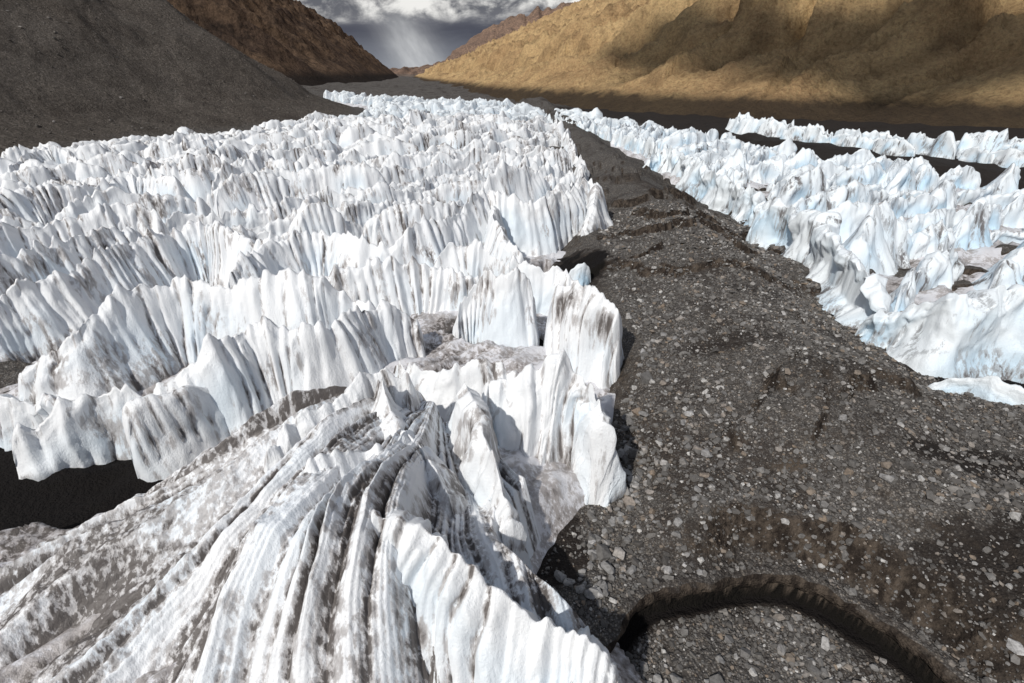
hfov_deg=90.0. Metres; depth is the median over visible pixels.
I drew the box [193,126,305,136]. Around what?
ice serac
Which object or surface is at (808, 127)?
ice serac
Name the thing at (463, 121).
ice serac
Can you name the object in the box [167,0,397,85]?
mountain
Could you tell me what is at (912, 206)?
ice serac
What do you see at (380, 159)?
ice serac
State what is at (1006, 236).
ice serac
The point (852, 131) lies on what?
ice serac
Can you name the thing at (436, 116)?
ice serac
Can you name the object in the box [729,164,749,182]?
ice serac
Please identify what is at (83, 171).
ice serac
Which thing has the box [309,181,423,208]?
ice serac
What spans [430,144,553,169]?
ice serac
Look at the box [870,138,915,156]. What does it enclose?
ice serac
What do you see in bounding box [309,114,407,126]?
ice serac
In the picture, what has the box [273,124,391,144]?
ice serac
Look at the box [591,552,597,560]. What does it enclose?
boulder
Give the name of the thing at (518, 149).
ice serac
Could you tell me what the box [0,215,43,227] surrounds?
ice serac
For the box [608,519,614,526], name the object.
boulder
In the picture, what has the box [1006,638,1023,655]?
boulder
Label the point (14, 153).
ice serac
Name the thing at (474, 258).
ice serac
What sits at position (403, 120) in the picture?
ice serac
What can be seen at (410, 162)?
ice serac
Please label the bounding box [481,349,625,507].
ice serac
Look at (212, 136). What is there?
ice serac
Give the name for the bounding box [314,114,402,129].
ice serac
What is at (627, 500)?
boulder
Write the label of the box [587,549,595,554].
boulder
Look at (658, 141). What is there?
ice serac
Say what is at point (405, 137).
ice serac
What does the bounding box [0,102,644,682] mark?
glacier
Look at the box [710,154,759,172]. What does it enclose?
ice serac
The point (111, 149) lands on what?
ice serac
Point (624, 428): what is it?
boulder
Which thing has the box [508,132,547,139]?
ice serac
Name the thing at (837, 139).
ice serac
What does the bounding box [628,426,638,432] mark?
boulder
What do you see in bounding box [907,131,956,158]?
ice serac
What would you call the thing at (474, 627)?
ice serac
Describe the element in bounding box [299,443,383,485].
ice serac
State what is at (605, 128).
ice serac
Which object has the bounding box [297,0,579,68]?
sky
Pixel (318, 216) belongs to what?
ice serac
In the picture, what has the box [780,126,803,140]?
ice serac
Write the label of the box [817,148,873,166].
ice serac
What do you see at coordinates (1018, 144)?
ice serac
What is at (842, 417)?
boulder
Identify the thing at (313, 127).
ice serac
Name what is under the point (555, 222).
ice serac
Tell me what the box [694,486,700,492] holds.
boulder
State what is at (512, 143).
ice serac
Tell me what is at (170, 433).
ice serac
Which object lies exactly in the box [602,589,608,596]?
boulder
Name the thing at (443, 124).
ice serac
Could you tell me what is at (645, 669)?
boulder
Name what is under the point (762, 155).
ice serac
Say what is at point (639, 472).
boulder
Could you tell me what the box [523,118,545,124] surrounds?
ice serac
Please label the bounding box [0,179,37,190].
ice serac
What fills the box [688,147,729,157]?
ice serac
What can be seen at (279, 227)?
ice serac
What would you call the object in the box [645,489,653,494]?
boulder
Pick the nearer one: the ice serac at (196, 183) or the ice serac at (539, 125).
the ice serac at (196, 183)
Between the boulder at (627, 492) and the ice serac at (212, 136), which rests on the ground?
the boulder at (627, 492)
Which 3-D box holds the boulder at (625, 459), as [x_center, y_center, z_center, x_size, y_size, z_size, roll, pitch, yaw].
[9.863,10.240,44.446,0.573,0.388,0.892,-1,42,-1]
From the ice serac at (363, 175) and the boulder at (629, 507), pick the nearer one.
the boulder at (629, 507)
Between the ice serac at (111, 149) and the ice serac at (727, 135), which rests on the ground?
the ice serac at (727, 135)
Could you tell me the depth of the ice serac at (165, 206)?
95.53 m
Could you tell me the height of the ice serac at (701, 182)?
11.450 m
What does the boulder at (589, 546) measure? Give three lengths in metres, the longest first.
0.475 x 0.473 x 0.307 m
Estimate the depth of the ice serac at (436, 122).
265.16 m
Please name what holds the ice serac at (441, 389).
on the glacier at (556, 494)
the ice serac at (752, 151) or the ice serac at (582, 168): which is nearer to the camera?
the ice serac at (582, 168)
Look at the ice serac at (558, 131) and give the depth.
221.10 m
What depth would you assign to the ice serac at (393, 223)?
89.73 m
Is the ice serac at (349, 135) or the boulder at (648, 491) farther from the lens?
the ice serac at (349, 135)
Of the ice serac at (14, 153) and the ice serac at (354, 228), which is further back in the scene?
the ice serac at (14, 153)
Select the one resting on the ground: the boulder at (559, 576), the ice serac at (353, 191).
the boulder at (559, 576)
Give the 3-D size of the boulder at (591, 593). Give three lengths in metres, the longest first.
0.988 x 0.678 x 0.601 m
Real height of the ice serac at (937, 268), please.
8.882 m
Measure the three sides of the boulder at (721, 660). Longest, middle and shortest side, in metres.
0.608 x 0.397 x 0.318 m
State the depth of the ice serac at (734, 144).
196.80 m
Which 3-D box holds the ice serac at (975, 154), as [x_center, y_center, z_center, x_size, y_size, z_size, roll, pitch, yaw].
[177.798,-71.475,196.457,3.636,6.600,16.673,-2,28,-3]
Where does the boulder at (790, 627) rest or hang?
on the ground
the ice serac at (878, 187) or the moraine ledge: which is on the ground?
the moraine ledge
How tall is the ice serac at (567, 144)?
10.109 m
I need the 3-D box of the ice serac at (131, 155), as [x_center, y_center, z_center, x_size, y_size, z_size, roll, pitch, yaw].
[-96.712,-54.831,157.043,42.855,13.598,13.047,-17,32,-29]
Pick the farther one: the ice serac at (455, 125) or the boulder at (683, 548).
the ice serac at (455, 125)
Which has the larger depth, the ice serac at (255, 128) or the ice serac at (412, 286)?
the ice serac at (255, 128)
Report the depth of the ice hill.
28.17 m
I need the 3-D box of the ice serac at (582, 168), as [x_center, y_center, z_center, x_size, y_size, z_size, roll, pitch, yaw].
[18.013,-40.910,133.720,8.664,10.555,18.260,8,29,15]
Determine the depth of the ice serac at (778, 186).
127.58 m
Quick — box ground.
[0,76,1023,682]
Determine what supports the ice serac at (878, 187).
on the glacier at (986, 257)
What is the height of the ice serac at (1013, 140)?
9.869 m
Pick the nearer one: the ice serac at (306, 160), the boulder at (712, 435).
the boulder at (712, 435)
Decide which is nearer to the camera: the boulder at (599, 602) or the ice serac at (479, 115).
the boulder at (599, 602)
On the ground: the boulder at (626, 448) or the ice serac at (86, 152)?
the boulder at (626, 448)
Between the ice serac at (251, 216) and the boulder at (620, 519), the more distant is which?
the ice serac at (251, 216)
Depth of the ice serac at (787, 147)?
189.80 m
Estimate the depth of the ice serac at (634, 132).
225.33 m
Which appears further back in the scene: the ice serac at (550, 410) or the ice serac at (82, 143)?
the ice serac at (82, 143)
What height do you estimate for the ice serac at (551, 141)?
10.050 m
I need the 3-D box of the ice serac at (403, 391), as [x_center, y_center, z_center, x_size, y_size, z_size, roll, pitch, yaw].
[-11.735,7.304,39.656,16.772,12.144,11.421,-20,34,-33]
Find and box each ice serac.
[0,157,60,174]
[0,159,107,186]
[0,174,194,225]
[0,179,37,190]
[0,202,169,257]
[0,208,19,218]
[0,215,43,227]
[0,219,283,362]
[0,226,141,295]
[0,392,60,450]
[1,144,36,162]
[7,145,77,172]
[10,146,214,185]
[12,383,152,481]
[18,268,375,403]
[33,141,110,150]
[39,143,119,153]
[42,181,109,186]
[47,153,243,185]
[50,186,210,223]
[61,146,76,151]
[71,136,167,147]
[72,143,142,159]
[107,130,241,145]
[108,141,149,152]
[117,137,255,163]
[119,134,173,139]
[122,385,229,481]
[136,134,221,161]
[139,157,302,201]
[144,125,287,144]
[153,299,425,435]
[163,196,302,233]
[177,127,193,134]
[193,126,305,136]
[206,174,237,215]
[211,149,274,193]
[215,144,337,162]
[215,157,326,217]
[227,177,612,288]
[231,208,298,236]
[233,195,362,240]
[242,124,319,134]
[242,132,310,145]
[249,139,342,154]
[251,125,264,130]
[259,119,302,126]
[260,160,384,198]
[263,368,425,472]
[264,119,312,129]
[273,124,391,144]
[296,201,347,235]
[297,149,366,168]
[299,110,336,122]
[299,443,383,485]
[301,182,414,199]
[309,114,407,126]
[309,140,369,150]
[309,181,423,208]
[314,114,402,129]
[325,255,478,315]
[326,158,373,165]
[329,119,380,127]
[336,195,463,226]
[339,122,423,147]
[340,135,418,158]
[340,137,366,148]
[344,185,426,197]
[349,114,442,119]
[353,163,381,170]
[363,214,378,243]
[365,151,417,159]
[366,130,411,141]
[371,138,484,166]
[371,201,462,247]
[371,379,468,518]
[371,509,622,682]
[375,116,407,122]
[379,150,515,184]
[381,122,414,128]
[381,151,434,168]
[389,167,495,189]
[393,358,517,421]
[402,114,512,133]
[407,109,434,125]
[407,135,523,155]
[408,127,517,150]
[412,122,450,128]
[419,170,475,189]
[422,173,560,203]
[423,114,480,125]
[424,117,487,135]
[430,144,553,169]
[434,238,573,315]
[437,142,464,149]
[440,118,474,124]
[445,382,531,570]
[448,112,494,117]
[449,139,505,159]
[450,159,570,183]
[452,266,538,347]
[467,120,520,132]
[468,125,533,138]
[478,158,550,202]
[480,110,509,119]
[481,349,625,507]
[483,205,523,265]
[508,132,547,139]
[509,149,572,167]
[510,147,571,173]
[512,115,548,123]
[513,121,551,127]
[515,145,556,153]
[518,136,560,146]
[522,144,554,151]
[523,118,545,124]
[528,119,556,131]
[543,280,623,388]
[546,183,571,198]
[547,120,564,142]
[559,171,576,185]
[560,128,570,146]
[563,132,571,146]
[563,140,573,151]
[567,144,576,154]
[569,144,579,166]
[569,263,590,285]
[570,172,581,187]
[574,121,585,129]
[574,154,589,175]
[575,163,588,180]
[582,120,602,132]
[585,122,596,134]
[597,125,611,140]
[599,125,614,133]
[611,131,622,146]
[612,122,637,128]
[614,129,638,135]
[618,124,657,133]
[620,134,642,153]
[626,130,638,137]
[629,120,663,130]
[638,125,677,140]
[641,136,655,157]
[642,145,766,226]
[652,143,657,155]
[655,136,666,148]
[659,128,718,149]
[669,126,694,135]
[678,141,712,155]
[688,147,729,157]
[694,148,745,165]
[706,138,743,152]
[710,138,756,151]
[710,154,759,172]
[716,161,780,183]
[720,132,735,139]
[720,148,817,182]
[726,168,746,186]
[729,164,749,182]
[730,145,778,158]
[742,147,768,161]
[745,197,892,328]
[757,117,786,136]
[766,168,794,191]
[767,179,789,199]
[771,154,794,161]
[776,137,796,157]
[777,165,826,206]
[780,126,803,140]
[784,120,833,136]
[784,164,814,179]
[793,179,878,212]
[802,128,831,142]
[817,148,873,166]
[817,161,850,178]
[826,162,885,189]
[827,183,883,191]
[828,200,877,242]
[831,132,864,145]
[834,128,860,135]
[841,134,881,149]
[842,200,913,275]
[842,216,907,246]
[851,154,892,170]
[855,284,1023,383]
[856,130,903,139]
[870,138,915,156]
[878,189,929,201]
[879,156,928,187]
[884,162,939,194]
[888,193,938,218]
[889,241,963,311]
[906,208,965,233]
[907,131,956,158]
[910,202,992,259]
[928,375,1023,404]
[929,178,957,208]
[940,165,980,189]
[955,128,1008,155]
[956,146,994,163]
[956,183,1001,204]
[966,191,1020,212]
[972,241,1023,289]
[981,162,1020,193]
[984,147,1023,167]
[986,203,1005,229]
[990,230,1023,243]
[997,139,1023,150]
[1002,194,1023,227]
[1008,136,1023,143]
[1010,188,1023,194]
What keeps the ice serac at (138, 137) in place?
on the glacier at (556, 494)
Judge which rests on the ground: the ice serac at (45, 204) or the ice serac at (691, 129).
the ice serac at (691, 129)
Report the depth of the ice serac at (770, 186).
138.18 m
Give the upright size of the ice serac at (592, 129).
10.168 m
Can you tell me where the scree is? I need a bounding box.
[0,0,359,148]
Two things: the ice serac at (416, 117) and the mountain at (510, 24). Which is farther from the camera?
the mountain at (510, 24)
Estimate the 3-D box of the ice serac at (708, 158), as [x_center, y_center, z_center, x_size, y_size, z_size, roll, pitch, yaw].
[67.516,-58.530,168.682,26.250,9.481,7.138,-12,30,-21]
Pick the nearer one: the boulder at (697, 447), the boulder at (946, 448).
the boulder at (946, 448)
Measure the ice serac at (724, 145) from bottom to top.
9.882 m
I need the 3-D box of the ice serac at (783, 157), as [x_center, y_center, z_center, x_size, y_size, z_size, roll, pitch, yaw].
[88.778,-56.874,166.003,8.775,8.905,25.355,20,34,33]
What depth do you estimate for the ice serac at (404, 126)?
254.85 m
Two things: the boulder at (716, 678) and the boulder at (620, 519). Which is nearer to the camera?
the boulder at (716, 678)
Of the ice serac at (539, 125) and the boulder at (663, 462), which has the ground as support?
the boulder at (663, 462)
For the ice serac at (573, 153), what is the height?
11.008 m
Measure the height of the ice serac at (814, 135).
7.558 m
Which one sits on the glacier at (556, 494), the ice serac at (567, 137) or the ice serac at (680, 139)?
the ice serac at (567, 137)
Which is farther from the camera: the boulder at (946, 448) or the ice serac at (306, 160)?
the ice serac at (306, 160)
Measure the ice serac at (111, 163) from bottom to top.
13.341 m
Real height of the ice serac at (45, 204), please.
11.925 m
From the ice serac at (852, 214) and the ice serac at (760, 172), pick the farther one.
the ice serac at (760, 172)
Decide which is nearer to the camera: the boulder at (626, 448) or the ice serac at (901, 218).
the boulder at (626, 448)
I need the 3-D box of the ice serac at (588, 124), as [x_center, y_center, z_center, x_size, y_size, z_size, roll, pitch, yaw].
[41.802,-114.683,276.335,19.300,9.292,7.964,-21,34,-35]
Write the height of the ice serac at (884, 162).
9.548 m
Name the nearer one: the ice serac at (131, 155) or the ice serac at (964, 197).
the ice serac at (964, 197)
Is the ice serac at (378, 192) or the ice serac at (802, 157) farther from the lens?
the ice serac at (802, 157)
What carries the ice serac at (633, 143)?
on the ground
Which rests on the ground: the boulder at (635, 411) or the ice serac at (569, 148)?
the boulder at (635, 411)
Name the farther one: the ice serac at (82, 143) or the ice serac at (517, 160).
the ice serac at (82, 143)
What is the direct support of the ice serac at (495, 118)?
on the glacier at (556, 494)
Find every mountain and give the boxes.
[0,0,363,156]
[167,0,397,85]
[390,2,572,76]
[413,0,1023,127]
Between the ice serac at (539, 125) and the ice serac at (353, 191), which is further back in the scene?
the ice serac at (539, 125)
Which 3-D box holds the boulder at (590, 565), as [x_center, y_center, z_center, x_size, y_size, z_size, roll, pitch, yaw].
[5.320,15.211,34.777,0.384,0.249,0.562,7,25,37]
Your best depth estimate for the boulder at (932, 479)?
35.76 m
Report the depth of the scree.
267.81 m
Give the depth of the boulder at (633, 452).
44.14 m
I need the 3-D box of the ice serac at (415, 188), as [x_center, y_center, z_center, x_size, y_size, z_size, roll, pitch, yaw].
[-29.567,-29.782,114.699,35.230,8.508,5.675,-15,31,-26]
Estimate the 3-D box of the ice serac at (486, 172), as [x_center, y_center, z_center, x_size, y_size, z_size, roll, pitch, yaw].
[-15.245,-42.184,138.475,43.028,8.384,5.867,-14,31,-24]
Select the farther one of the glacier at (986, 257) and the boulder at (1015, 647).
the glacier at (986, 257)
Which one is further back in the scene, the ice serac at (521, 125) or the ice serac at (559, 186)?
the ice serac at (521, 125)
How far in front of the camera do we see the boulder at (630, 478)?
41.79 m
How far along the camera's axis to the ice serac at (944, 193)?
116.86 m
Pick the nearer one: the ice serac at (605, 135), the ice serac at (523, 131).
the ice serac at (523, 131)
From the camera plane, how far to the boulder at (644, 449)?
43.68 m
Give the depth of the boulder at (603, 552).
35.35 m
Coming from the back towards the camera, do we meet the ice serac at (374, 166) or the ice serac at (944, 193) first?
the ice serac at (374, 166)
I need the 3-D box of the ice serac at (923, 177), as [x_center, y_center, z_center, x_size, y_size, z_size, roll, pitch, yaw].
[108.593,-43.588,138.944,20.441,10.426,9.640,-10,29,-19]
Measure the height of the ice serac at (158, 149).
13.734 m
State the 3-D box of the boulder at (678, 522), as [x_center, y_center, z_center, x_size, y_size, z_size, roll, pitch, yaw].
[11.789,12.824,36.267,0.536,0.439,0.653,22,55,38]
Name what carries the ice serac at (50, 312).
on the glacier at (556, 494)
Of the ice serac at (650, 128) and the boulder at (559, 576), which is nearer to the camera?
the boulder at (559, 576)
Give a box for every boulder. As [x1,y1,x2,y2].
[554,570,566,582]
[575,584,585,593]
[584,587,598,599]
[587,532,595,540]
[587,543,593,548]
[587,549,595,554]
[587,562,593,568]
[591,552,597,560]
[596,543,611,559]
[596,599,601,607]
[597,587,603,597]
[599,581,607,589]
[601,561,614,573]
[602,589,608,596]
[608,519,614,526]
[608,574,614,581]
[612,547,625,559]
[616,516,623,522]
[617,448,627,457]
[620,425,628,431]
[622,454,627,463]
[623,468,632,475]
[623,496,635,505]
[623,537,631,543]
[624,445,631,453]
[624,485,630,495]
[625,416,633,424]
[626,505,634,510]
[627,476,633,481]
[627,565,636,574]
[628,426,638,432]
[629,448,638,457]
[631,407,641,415]
[635,468,643,476]
[638,411,648,416]
[640,371,652,384]
[640,662,648,671]
[641,446,647,452]
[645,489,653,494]
[653,673,661,682]
[655,477,664,481]
[660,459,666,465]
[664,566,671,574]
[669,673,681,682]
[673,517,682,526]
[680,545,686,550]
[684,411,693,416]
[684,442,691,449]
[691,496,699,500]
[692,445,701,449]
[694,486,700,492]
[696,569,702,574]
[701,448,712,457]
[709,433,715,438]
[709,674,723,682]
[718,657,724,663]
[725,635,733,643]
[739,647,750,658]
[787,622,793,630]
[838,414,846,421]
[869,664,879,670]
[879,473,894,483]
[927,476,936,482]
[942,446,950,451]
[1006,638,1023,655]
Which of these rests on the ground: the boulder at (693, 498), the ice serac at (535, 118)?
the boulder at (693, 498)
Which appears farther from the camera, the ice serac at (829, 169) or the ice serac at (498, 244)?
the ice serac at (829, 169)
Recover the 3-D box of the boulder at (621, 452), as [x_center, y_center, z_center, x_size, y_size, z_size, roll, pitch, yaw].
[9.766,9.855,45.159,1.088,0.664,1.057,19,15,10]
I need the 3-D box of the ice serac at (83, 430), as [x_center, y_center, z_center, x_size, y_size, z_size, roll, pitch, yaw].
[-34.090,7.331,44.258,15.286,7.828,4.701,-9,29,-17]
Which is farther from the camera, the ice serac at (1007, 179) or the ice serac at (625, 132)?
the ice serac at (625, 132)
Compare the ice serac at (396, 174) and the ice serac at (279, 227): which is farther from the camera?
the ice serac at (396, 174)
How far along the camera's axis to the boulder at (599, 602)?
32.00 m
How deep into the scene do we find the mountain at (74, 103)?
273.29 m
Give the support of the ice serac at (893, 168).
on the ground
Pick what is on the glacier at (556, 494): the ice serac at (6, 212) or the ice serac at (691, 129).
the ice serac at (6, 212)
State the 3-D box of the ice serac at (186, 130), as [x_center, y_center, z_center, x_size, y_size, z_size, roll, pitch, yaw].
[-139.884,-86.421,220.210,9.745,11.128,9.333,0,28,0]
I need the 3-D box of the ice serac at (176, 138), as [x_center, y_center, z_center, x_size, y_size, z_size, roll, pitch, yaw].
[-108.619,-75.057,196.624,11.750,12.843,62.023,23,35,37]
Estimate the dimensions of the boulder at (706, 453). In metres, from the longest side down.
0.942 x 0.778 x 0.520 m
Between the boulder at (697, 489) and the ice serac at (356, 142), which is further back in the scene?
the ice serac at (356, 142)
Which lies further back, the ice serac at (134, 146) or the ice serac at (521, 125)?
the ice serac at (521, 125)
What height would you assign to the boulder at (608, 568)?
0.534 m
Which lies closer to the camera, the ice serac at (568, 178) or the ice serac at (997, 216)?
the ice serac at (997, 216)
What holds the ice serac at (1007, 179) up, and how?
on the glacier at (986, 257)
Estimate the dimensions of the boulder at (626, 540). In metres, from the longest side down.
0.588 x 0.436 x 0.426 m
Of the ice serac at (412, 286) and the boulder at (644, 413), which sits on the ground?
the boulder at (644, 413)
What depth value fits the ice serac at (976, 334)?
56.61 m
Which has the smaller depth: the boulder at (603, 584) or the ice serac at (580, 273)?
the boulder at (603, 584)
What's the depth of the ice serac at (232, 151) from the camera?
154.11 m
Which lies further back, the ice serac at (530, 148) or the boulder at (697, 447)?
the ice serac at (530, 148)
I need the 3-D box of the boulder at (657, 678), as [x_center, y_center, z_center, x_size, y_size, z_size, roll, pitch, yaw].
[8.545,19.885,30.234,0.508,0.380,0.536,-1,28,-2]
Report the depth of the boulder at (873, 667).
31.81 m
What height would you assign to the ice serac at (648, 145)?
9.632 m
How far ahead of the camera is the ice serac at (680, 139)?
209.30 m
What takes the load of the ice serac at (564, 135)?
on the glacier at (556, 494)
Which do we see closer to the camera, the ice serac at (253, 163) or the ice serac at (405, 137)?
the ice serac at (253, 163)
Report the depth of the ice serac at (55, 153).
136.86 m
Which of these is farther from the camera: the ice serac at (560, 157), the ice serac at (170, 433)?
the ice serac at (560, 157)
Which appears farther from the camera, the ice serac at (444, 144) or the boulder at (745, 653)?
the ice serac at (444, 144)
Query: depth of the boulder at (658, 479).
39.91 m
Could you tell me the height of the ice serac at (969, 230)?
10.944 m
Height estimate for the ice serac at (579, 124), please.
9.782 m
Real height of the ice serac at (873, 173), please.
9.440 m
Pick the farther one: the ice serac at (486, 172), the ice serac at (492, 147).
the ice serac at (492, 147)
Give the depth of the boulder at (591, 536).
36.83 m
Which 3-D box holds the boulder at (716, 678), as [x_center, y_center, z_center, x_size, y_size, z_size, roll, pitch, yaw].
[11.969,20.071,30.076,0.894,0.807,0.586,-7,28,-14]
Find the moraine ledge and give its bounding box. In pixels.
[595,562,980,682]
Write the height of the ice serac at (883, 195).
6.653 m
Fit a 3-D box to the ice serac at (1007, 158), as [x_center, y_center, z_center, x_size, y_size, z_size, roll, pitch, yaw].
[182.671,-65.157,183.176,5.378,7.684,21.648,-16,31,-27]
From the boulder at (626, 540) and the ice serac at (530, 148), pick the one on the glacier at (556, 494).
the ice serac at (530, 148)
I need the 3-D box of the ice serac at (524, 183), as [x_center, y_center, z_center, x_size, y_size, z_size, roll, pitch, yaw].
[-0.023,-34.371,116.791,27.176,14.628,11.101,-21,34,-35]
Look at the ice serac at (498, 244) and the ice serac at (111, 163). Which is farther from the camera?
the ice serac at (111, 163)
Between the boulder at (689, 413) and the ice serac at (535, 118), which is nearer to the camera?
the boulder at (689, 413)
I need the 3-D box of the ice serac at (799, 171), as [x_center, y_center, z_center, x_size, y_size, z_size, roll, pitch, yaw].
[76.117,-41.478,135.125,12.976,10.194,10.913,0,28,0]
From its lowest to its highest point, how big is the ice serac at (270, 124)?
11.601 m
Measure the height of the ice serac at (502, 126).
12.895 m
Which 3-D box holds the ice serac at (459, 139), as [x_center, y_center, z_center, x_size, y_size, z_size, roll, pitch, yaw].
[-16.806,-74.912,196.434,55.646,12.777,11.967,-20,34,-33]
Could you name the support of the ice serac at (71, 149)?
on the glacier at (556, 494)
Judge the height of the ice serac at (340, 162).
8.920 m
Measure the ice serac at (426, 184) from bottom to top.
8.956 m
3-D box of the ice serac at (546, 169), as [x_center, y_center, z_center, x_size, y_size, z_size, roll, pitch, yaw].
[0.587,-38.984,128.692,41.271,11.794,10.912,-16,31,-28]
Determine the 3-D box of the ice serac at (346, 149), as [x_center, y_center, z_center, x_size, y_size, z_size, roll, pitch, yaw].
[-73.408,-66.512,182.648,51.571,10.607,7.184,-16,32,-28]
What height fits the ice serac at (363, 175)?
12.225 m
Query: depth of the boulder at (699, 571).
34.04 m
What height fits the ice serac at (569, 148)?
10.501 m
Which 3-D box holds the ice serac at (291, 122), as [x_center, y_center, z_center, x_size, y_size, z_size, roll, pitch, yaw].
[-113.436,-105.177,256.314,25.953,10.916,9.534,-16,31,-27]
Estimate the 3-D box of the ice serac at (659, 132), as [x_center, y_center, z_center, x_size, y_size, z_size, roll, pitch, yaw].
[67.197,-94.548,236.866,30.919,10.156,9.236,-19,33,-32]
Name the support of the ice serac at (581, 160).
on the glacier at (556, 494)
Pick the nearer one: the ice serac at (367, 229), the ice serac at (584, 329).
the ice serac at (584, 329)
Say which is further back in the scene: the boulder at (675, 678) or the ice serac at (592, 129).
the ice serac at (592, 129)
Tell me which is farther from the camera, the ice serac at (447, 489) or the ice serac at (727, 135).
the ice serac at (727, 135)
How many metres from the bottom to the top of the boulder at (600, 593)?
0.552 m
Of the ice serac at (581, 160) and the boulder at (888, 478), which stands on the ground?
the boulder at (888, 478)
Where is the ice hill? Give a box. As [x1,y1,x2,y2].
[0,386,590,682]
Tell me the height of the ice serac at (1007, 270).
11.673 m
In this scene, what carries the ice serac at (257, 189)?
on the glacier at (556, 494)
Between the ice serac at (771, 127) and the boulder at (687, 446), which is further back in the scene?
the ice serac at (771, 127)
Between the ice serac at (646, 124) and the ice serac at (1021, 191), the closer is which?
the ice serac at (1021, 191)
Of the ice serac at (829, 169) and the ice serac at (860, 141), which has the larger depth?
the ice serac at (860, 141)
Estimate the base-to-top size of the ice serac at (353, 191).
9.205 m
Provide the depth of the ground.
39.31 m
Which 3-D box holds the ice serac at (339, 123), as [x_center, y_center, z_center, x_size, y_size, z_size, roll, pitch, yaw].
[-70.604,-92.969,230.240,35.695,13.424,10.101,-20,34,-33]
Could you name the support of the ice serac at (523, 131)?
on the glacier at (556, 494)
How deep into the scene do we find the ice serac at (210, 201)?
113.98 m
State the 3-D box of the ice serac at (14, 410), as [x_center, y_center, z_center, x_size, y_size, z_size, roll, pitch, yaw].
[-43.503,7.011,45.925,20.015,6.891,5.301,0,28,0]
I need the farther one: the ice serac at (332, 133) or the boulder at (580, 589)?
the ice serac at (332, 133)
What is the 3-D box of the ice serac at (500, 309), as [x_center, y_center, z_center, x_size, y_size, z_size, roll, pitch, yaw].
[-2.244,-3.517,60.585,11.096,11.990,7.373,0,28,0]
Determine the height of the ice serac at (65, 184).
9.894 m
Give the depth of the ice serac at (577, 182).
120.86 m
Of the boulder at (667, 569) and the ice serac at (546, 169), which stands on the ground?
the boulder at (667, 569)
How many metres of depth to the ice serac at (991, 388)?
49.60 m
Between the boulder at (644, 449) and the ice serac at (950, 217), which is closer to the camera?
the boulder at (644, 449)
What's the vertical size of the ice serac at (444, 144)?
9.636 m
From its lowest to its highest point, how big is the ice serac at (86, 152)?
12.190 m
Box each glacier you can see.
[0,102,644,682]
[610,142,1023,311]
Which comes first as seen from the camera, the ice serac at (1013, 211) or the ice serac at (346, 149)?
the ice serac at (1013, 211)
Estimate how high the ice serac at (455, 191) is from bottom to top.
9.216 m
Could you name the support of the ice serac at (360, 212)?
on the glacier at (556, 494)
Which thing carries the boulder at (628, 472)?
on the ground
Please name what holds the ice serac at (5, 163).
on the glacier at (556, 494)
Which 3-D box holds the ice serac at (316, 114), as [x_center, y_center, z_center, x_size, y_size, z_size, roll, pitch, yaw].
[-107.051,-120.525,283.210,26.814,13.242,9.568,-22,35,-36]
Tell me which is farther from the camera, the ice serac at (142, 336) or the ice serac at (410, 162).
the ice serac at (410, 162)
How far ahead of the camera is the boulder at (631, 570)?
34.18 m
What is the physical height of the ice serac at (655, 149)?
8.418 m
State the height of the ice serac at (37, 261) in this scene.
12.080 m
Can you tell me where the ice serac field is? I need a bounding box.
[323,90,766,134]
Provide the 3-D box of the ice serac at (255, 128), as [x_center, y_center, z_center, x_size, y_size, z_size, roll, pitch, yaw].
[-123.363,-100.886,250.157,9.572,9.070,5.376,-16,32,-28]
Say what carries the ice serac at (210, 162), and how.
on the glacier at (556, 494)
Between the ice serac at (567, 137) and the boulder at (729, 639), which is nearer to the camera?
the boulder at (729, 639)
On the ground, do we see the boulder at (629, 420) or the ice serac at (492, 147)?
the boulder at (629, 420)
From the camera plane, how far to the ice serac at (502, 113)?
254.12 m
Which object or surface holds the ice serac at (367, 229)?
on the glacier at (556, 494)
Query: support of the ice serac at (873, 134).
on the ground
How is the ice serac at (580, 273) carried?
on the glacier at (556, 494)
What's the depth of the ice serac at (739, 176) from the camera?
142.95 m
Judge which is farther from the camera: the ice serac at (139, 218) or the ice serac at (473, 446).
the ice serac at (139, 218)
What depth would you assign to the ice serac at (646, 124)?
270.23 m
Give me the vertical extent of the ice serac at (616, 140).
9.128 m
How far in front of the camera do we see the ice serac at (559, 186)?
104.47 m
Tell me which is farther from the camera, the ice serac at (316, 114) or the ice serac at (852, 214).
the ice serac at (316, 114)
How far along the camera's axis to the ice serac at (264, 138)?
178.69 m
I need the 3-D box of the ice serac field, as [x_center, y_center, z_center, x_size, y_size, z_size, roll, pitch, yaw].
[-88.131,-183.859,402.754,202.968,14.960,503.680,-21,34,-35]
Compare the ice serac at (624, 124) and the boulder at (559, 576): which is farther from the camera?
the ice serac at (624, 124)
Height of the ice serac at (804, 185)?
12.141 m
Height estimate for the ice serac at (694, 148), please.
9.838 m
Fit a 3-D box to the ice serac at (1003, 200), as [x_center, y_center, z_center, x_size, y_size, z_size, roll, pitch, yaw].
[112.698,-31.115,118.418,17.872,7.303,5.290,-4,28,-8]
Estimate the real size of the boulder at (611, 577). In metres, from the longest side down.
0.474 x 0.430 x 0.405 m
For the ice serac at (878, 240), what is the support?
on the glacier at (986, 257)
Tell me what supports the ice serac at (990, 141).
on the ground

